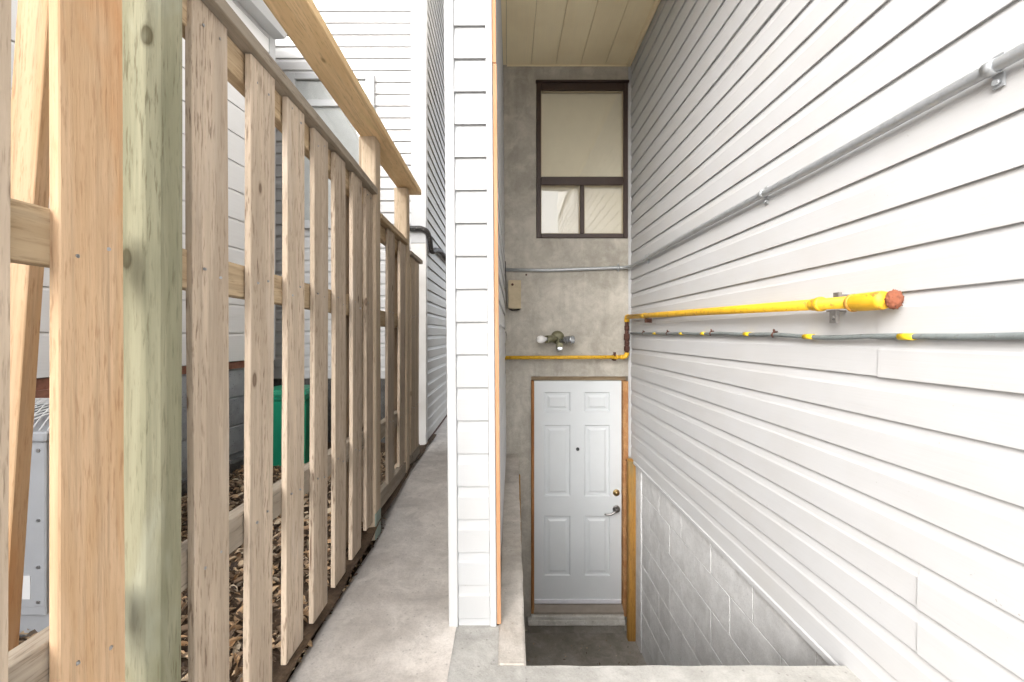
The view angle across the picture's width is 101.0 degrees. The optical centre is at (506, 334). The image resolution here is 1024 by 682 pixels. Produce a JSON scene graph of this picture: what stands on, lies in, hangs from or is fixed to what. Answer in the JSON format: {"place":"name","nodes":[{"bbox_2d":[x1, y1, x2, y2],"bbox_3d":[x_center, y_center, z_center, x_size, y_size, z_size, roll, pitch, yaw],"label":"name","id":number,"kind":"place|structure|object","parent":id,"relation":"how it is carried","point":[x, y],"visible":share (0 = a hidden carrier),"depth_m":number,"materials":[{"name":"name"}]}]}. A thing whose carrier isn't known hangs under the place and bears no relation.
{"place":"outdoors","nodes":[
{"label":"outdoors","id":0,"kind":"place"},
{"bbox_2d":[19,434,436,681],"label":"yard soil","id":1,"kind":"structure","parent":0,"point":[281,673],"depth_m":1.70,"materials":[{"name":"brown soil"}]},
{"bbox_2d":[8,0,49,651],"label":"leaning plank","id":2,"kind":"object","parent":1,"relation":"on","point":[30,135],"visible":0.63,"depth_m":1.02,"materials":[{"name":"brown wood"}]},
{"bbox_2d":[19,398,48,637],"bbox_3d":[-1.766,0.664,1.689,0.387,0.820,0.502,0,0,0],"label":"condenser","id":3,"kind":"object","parent":1,"relation":"on","point":[35,604],"visible":0.21,"depth_m":1.45,"materials":[{"name":"grey paint"}]},
{"bbox_2d":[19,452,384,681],"bbox_3d":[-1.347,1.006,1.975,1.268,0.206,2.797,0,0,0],"label":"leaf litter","id":4,"kind":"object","parent":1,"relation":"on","point":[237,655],"visible":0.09,"depth_m":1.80,"materials":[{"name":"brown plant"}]},
{"bbox_2d":[273,385,309,467],"bbox_3d":[-1.600,0.674,3.150,0.368,0.560,0.359,0,0,0],"label":"green bin","id":5,"kind":"object","parent":1,"relation":"on","point":[277,425],"visible":0.27,"depth_m":3.00,"materials":[{"name":"plastic"}]},
{"bbox_2d":[273,0,446,444],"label":"tall house","id":6,"kind":"structure","parent":0,"point":[392,51],"depth_m":3.69,"materials":[{"name":"plastic"}]},
{"bbox_2d":[286,73,374,228],"bbox_3d":[-1.528,-1.586,3.672,0.755,1.340,0.055,0,0,0],"label":"window","id":7,"kind":"structure","parent":6,"relation":"in","point":[309,85],"depth_m":3.67,"materials":[{"name":"white glass"}]},
{"bbox_2d":[410,226,445,259],"bbox_3d":[-0.827,-0.833,4.764,0.346,0.212,2.272,0,0,0],"label":"black pipe","id":8,"kind":"object","parent":6,"relation":"attached to","point":[426,231],"visible":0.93,"depth_m":3.70,"materials":[{"name":"black metal"}]},
{"bbox_2d":[288,417,455,681],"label":"walkway","id":9,"kind":"structure","parent":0,"point":[387,619],"depth_m":1.72,"materials":[{"name":"concrete"}]},
{"bbox_2d":[0,0,422,681],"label":"fence","id":10,"kind":"object","parent":9,"relation":"on","point":[100,236],"visible":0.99,"depth_m":0.95,"materials":[{"name":"brown wood"}]},
{"bbox_2d":[293,518,385,668],"bbox_3d":[-0.711,1.089,1.688,0.066,0.046,1.533,0,0,0],"label":"edge debris","id":11,"kind":"object","parent":9,"relation":"on","point":[311,641],"visible":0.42,"depth_m":1.82,"materials":[{"name":"brown plant"}]},
{"bbox_2d":[286,540,498,681],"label":"ground","id":12,"kind":"structure","parent":0,"point":[368,549],"depth_m":2.09,"materials":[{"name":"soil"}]},
{"bbox_2d":[11,0,288,501],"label":"neighbour house","id":13,"kind":"structure","parent":12,"relation":"on","point":[260,22],"depth_m":2.96,"materials":[{"name":"white"}]},
{"bbox_2d":[503,64,630,632],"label":"wall","id":14,"kind":"structure","parent":12,"relation":"on","point":[565,167],"depth_m":3.88,"materials":[{"name":"concrete"}]},
{"bbox_2d":[508,280,520,310],"bbox_3d":[0.070,-0.350,3.840,0.116,0.276,0.079,0,0,0],"label":"junction box","id":15,"kind":"object","parent":14,"relation":"attached to","point":[514,294],"visible":1,"depth_m":3.81,"materials":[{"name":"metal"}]},
{"bbox_2d":[536,331,574,350],"bbox_3d":[0.435,0.057,3.795,0.346,0.180,0.171,0,0,0],"label":"wall lamp","id":16,"kind":"object","parent":14,"relation":"attached to","point":[558,338],"visible":1,"depth_m":3.77,"materials":[{"name":"silver metal"}]},
{"bbox_2d":[534,380,620,603],"bbox_3d":[0.656,1.460,3.894,0.808,2.056,0.117,0,0,0],"label":"door","id":17,"kind":"structure","parent":14,"relation":"in","point":[577,423],"depth_m":3.91,"materials":[{"name":"white paint"}]},
{"bbox_2d":[536,80,628,237],"bbox_3d":[0.690,-1.601,3.927,0.852,1.439,0.165,0,0,0],"label":"window","id":18,"kind":"structure","parent":14,"relation":"in","point":[582,125],"depth_m":3.93,"materials":[{"name":"brown glass"}]},
{"bbox_2d":[627,0,1023,681],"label":"house wall","id":19,"kind":"structure","parent":12,"relation":"on","point":[855,508],"depth_m":1.48,"materials":[{"name":"white plastic"}]},
{"bbox_2d":[501,0,654,66],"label":"overhang","id":20,"kind":"object","parent":19,"relation":"attached to","point":[570,33],"visible":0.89,"depth_m":3.45,"materials":[{"name":"beige wood"}]},
{"bbox_2d":[505,289,904,360],"bbox_3d":[0.998,0.030,2.701,1.048,0.417,2.887,0,0,-23],"label":"gas pipe","id":21,"kind":"object","parent":19,"relation":"attached to","point":[893,299],"visible":0.98,"depth_m":1.57,"materials":[{"name":"yellow metal"}]},
{"bbox_2d":[506,42,1023,275],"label":"conduit","id":22,"kind":"object","parent":19,"relation":"attached to","point":[998,63],"visible":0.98,"depth_m":1.26,"materials":[{"name":"metal"}]},
{"bbox_2d":[630,329,1023,339],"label":"tape marked cable","id":23,"kind":"object","parent":19,"relation":"attached to","point":[969,336],"visible":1,"depth_m":1.25,"materials":[{"name":"metal"}]},
{"bbox_2d":[525,631,645,665],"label":"stairwell floor","id":24,"kind":"structure","parent":0,"point":[544,649],"depth_m":3.64,"materials":[{"name":"concrete"}]},
{"bbox_2d":[498,454,525,665],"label":"retaining wall","id":25,"kind":"structure","parent":24,"relation":"on","point":[511,647],"depth_m":1.90,"materials":[{"name":"grey concrete"}]},
{"bbox_2d":[519,474,520,517],"bbox_3d":[0.118,1.999,3.820,0.026,1.450,0.045,0,0,0],"label":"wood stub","id":26,"kind":"object","parent":24,"relation":"on","point":[520,495],"visible":0.21,"depth_m":3.80,"materials":[{"name":"brown wood"}]},
{"bbox_2d":[627,458,635,641],"bbox_3d":[1.114,1.921,3.775,0.076,1.605,0.064,0,0,0],"label":"wooden post","id":27,"kind":"object","parent":24,"relation":"on","point":[631,551],"depth_m":3.75,"materials":[{"name":"brown wood"}]},
{"bbox_2d":[447,625,861,681],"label":"landing slab","id":28,"kind":"structure","parent":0,"point":[474,656],"depth_m":1.38,"materials":[{"name":"concrete"}]},
{"bbox_2d":[444,0,506,626],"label":"wing wall","id":29,"kind":"structure","parent":28,"relation":"on","point":[475,254],"depth_m":1.60,"materials":[{"name":"white plastic"}]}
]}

